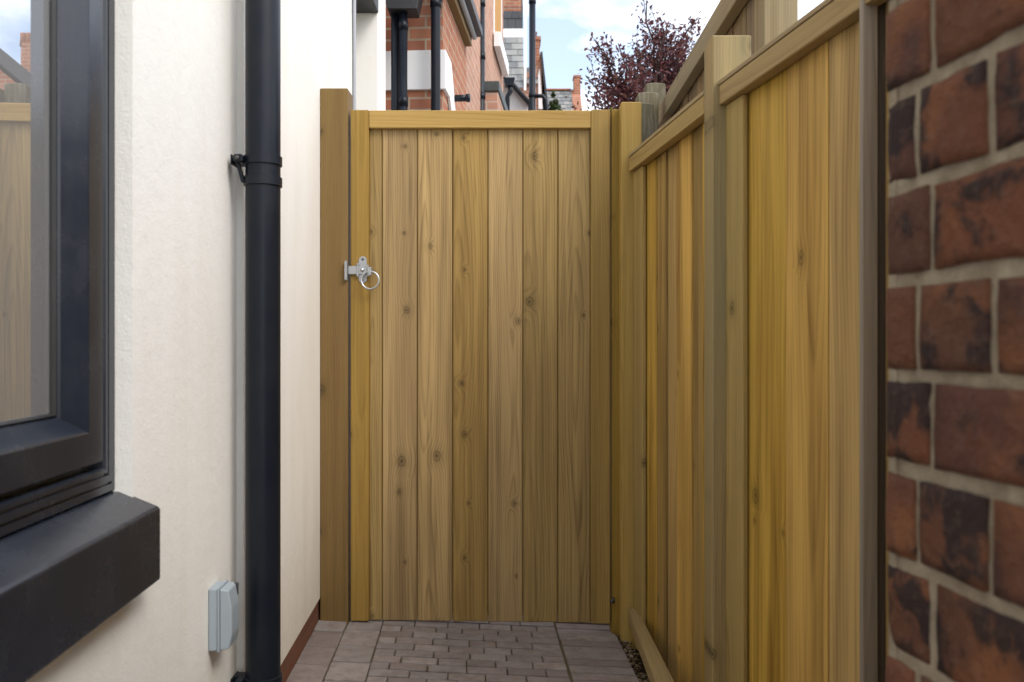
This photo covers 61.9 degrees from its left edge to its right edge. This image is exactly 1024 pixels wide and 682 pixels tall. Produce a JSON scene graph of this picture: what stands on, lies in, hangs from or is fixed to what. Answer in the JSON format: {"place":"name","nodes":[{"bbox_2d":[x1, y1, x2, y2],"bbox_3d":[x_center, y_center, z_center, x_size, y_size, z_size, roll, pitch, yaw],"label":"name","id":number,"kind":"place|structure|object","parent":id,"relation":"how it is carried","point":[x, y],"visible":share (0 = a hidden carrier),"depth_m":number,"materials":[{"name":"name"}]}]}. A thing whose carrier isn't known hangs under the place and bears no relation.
{"place":"outdoors","nodes":[
{"label":"outdoors","id":0,"kind":"place"},
{"bbox_2d":[286,615,638,681],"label":"paving","id":1,"kind":"structure","parent":0,"point":[594,652],"depth_m":2.74,"materials":[{"name":"stone"}]},
{"bbox_2d":[320,88,352,623],"bbox_3d":[-0.624,0.096,3.026,0.099,1.963,0.112,0,0,0],"label":"gate post","id":2,"kind":"object","parent":1,"relation":"on","point":[336,106],"visible":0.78,"depth_m":2.99,"materials":[{"name":"wood"}]},
{"bbox_2d":[609,109,618,638],"bbox_3d":[0.364,0.163,3.033,0.044,1.953,0.104,0,0,0],"label":"hinge post","id":3,"kind":"object","parent":1,"relation":"on","point":[614,373],"visible":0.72,"depth_m":2.99,"materials":[{"name":"brown wood"}]},
{"bbox_2d":[348,110,609,623],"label":"garden gate","id":4,"kind":"structure","parent":3,"relation":"attached to","point":[479,269],"depth_m":3.01,"materials":[{"name":"wood"}]},
{"bbox_2d":[627,648,647,679],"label":"soil","id":5,"kind":"structure","parent":0,"point":[643,670],"depth_m":2.79,"materials":[{"name":"brown soil"}]},
{"bbox_2d":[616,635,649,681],"bbox_3d":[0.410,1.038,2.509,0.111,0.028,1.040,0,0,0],"label":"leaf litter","id":6,"kind":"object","parent":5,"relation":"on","point":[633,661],"visible":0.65,"depth_m":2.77,"materials":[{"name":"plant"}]},
{"bbox_2d":[635,92,658,131],"bbox_3d":[0.623,-0.009,3.945,0.096,2.259,0.090,0,0,0],"label":"mossy post","id":7,"kind":"object","parent":5,"relation":"on","point":[648,97],"visible":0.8,"depth_m":3.90,"materials":[{"name":"grey wood"}]},
{"bbox_2d":[642,103,653,141],"bbox_3d":[0.504,0.106,3.295,0.078,2.028,0.090,0,0,0],"label":"mossy post","id":8,"kind":"object","parent":5,"relation":"on","point":[647,120],"visible":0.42,"depth_m":3.25,"materials":[{"name":"grey wood"}]},
{"bbox_2d":[628,91,703,681],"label":"timber fence","id":9,"kind":"object","parent":5,"relation":"on","point":[666,163],"visible":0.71,"depth_m":2.59,"materials":[{"name":"brown wood"}]},
{"bbox_2d":[628,608,673,681],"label":"edging timber","id":10,"kind":"object","parent":9,"relation":"attached to","point":[656,668],"visible":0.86,"depth_m":2.53,"materials":[{"name":"brown wood"}]},
{"bbox_2d":[719,0,888,681],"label":"timber fence","id":11,"kind":"object","parent":5,"relation":"on","point":[789,97],"visible":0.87,"depth_m":1.77,"materials":[{"name":"brown wood"}]},
{"bbox_2d":[523,0,823,110],"label":"sky","id":12,"kind":"structure","parent":0,"point":[565,27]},
{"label":"path","id":13,"kind":"structure","parent":0,"visible":0},
{"bbox_2d":[352,0,385,110],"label":"white porch","id":14,"kind":"object","parent":13,"relation":"on","point":[369,55],"visible":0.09,"depth_m":4.30,"materials":[{"name":"white paint"}]},
{"bbox_2d":[386,0,482,109],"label":"brick extension","id":15,"kind":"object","parent":13,"relation":"on","point":[460,27],"visible":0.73,"depth_m":5.63,"materials":[{"name":"red brick"}]},
{"bbox_2d":[391,14,398,109],"bbox_3d":[-0.745,-0.730,5.460,0.058,3.700,0.058,0,0,0],"label":"downpipe","id":16,"kind":"object","parent":15,"relation":"attached to","point":[394,61],"depth_m":5.43,"materials":[{"name":"black plastic"}]},
{"bbox_2d":[399,11,407,109],"bbox_3d":[-0.690,-0.491,5.420,0.060,3.223,0.060,0,0,0],"label":"downpipe","id":17,"kind":"object","parent":15,"relation":"attached to","point":[403,30],"visible":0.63,"depth_m":5.40,"materials":[{"name":"black plastic"}]},
{"bbox_2d":[386,0,422,17],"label":"hopper","id":18,"kind":"object","parent":17,"relation":"on","point":[412,8],"visible":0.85,"depth_m":5.36,"materials":[{"name":"black plastic"}]},
{"bbox_2d":[430,0,442,109],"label":"downpipe","id":19,"kind":"object","parent":15,"relation":"attached to","point":[435,6],"visible":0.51,"depth_m":5.47,"materials":[{"name":"black plastic"}]},
{"bbox_2d":[466,0,508,109],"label":"pink brick house","id":20,"kind":"structure","parent":13,"relation":"on","point":[496,66],"depth_m":8.54,"materials":[{"name":"brick"}]},
{"bbox_2d":[480,0,484,109],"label":"downpipe","id":21,"kind":"object","parent":20,"relation":"attached to","point":[482,59],"visible":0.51,"depth_m":8.02,"materials":[{"name":"black plastic"}]},
{"bbox_2d":[493,0,508,76],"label":"window","id":22,"kind":"structure","parent":20,"relation":"in","point":[499,48],"depth_m":9.50,"materials":[{"name":"white plastic"}]},
{"bbox_2d":[503,77,528,109],"bbox_3d":[0.049,-1.393,13.000,0.467,4.826,1.900,0,0,0],"label":"white lean to","id":23,"kind":"object","parent":13,"relation":"on","point":[516,97],"visible":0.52,"depth_m":12.18,"materials":[{"name":"paint"}]},
{"bbox_2d":[529,0,547,109],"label":"downpipe","id":24,"kind":"object","parent":13,"relation":"on","point":[533,95],"visible":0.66,"depth_m":11.96,"materials":[{"name":"black plastic"}]},
{"bbox_2d":[643,83,664,105],"bbox_3d":[0.758,-0.122,4.545,0.104,2.483,0.090,0,0,0],"label":"mossy post","id":25,"kind":"object","parent":13,"relation":"on","point":[659,88],"visible":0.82,"depth_m":4.50,"materials":[{"name":"grey wood"}]},
{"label":"ground","id":26,"kind":"structure","parent":0,"visible":0},
{"bbox_2d":[0,0,351,681],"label":"rendered house","id":27,"kind":"structure","parent":26,"relation":"on","point":[122,358],"depth_m":1.36,"materials":[{"name":"paint"}]},
{"bbox_2d":[0,0,159,681],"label":"window","id":28,"kind":"structure","parent":27,"relation":"in","point":[75,550],"depth_m":1.18,"materials":[{"name":"plastic"}]},
{"bbox_2d":[209,580,238,652],"bbox_3d":[-0.591,0.563,1.751,0.046,0.130,0.064,0,0,-3],"label":"junction box","id":29,"kind":"object","parent":27,"relation":"attached to","point":[223,614],"visible":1,"depth_m":1.72,"materials":[{"name":"grey plastic"}]},
{"bbox_2d":[230,0,281,681],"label":"drainpipe","id":30,"kind":"object","parent":27,"relation":"attached to","point":[260,160],"visible":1,"depth_m":1.85,"materials":[{"name":"black plastic"}]},
{"bbox_2d":[503,0,526,90],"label":"slate roofed house","id":31,"kind":"structure","parent":26,"relation":"on","point":[514,33],"depth_m":19.23,"materials":[{"name":"grey brick"}]},
{"bbox_2d":[521,32,548,109],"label":"chimney house","id":32,"kind":"structure","parent":26,"relation":"on","point":[540,82],"depth_m":21.00,"materials":[{"name":"orange brick"}]},
{"bbox_2d":[548,90,561,109],"bbox_3d":[1.097,-2.845,23.561,0.692,8.130,0.618,0,0,-13],"label":"green tree","id":33,"kind":"object","parent":26,"relation":"on","point":[553,104],"visible":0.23,"depth_m":23.44,"materials":[{"name":"green plant"}]},
{"bbox_2d":[546,75,581,109],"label":"distant house","id":34,"kind":"structure","parent":26,"relation":"on","point":[574,94],"depth_m":25.78,"materials":[{"name":"grey brick"}]},
{"bbox_2d":[619,102,641,648],"bbox_3d":[0.411,0.173,2.970,0.070,1.993,0.070,0,0,0],"label":"corner post","id":35,"kind":"object","parent":26,"relation":"on","point":[630,127],"visible":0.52,"depth_m":2.94,"materials":[{"name":"brown wood"}]},
{"bbox_2d":[563,0,708,111],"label":"purple tree","id":36,"kind":"object","parent":26,"relation":"on","point":[665,71],"visible":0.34,"depth_m":8.80,"materials":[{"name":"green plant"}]},
{"bbox_2d":[704,35,750,681],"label":"fence post","id":37,"kind":"object","parent":26,"relation":"on","point":[724,55],"visible":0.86,"depth_m":2.09,"materials":[{"name":"brown wood"}]},
{"bbox_2d":[659,0,797,127],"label":"neighbour fence","id":38,"kind":"object","parent":26,"relation":"on","point":[762,23],"visible":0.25,"depth_m":2.77,"materials":[{"name":"brown wood"}]},
{"bbox_2d":[859,0,877,681],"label":"end post","id":39,"kind":"object","parent":26,"relation":"on","point":[868,343],"visible":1,"depth_m":1.46,"materials":[{"name":"brown wood"}]},
{"bbox_2d":[878,2,885,681],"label":"dark upright","id":40,"kind":"object","parent":26,"relation":"on","point":[881,351],"visible":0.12,"depth_m":1.47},
{"bbox_2d":[885,0,1023,681],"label":"brick wall","id":41,"kind":"structure","parent":26,"relation":"on","point":[955,398],"depth_m":0.68,"materials":[{"name":"brick"}]}
]}

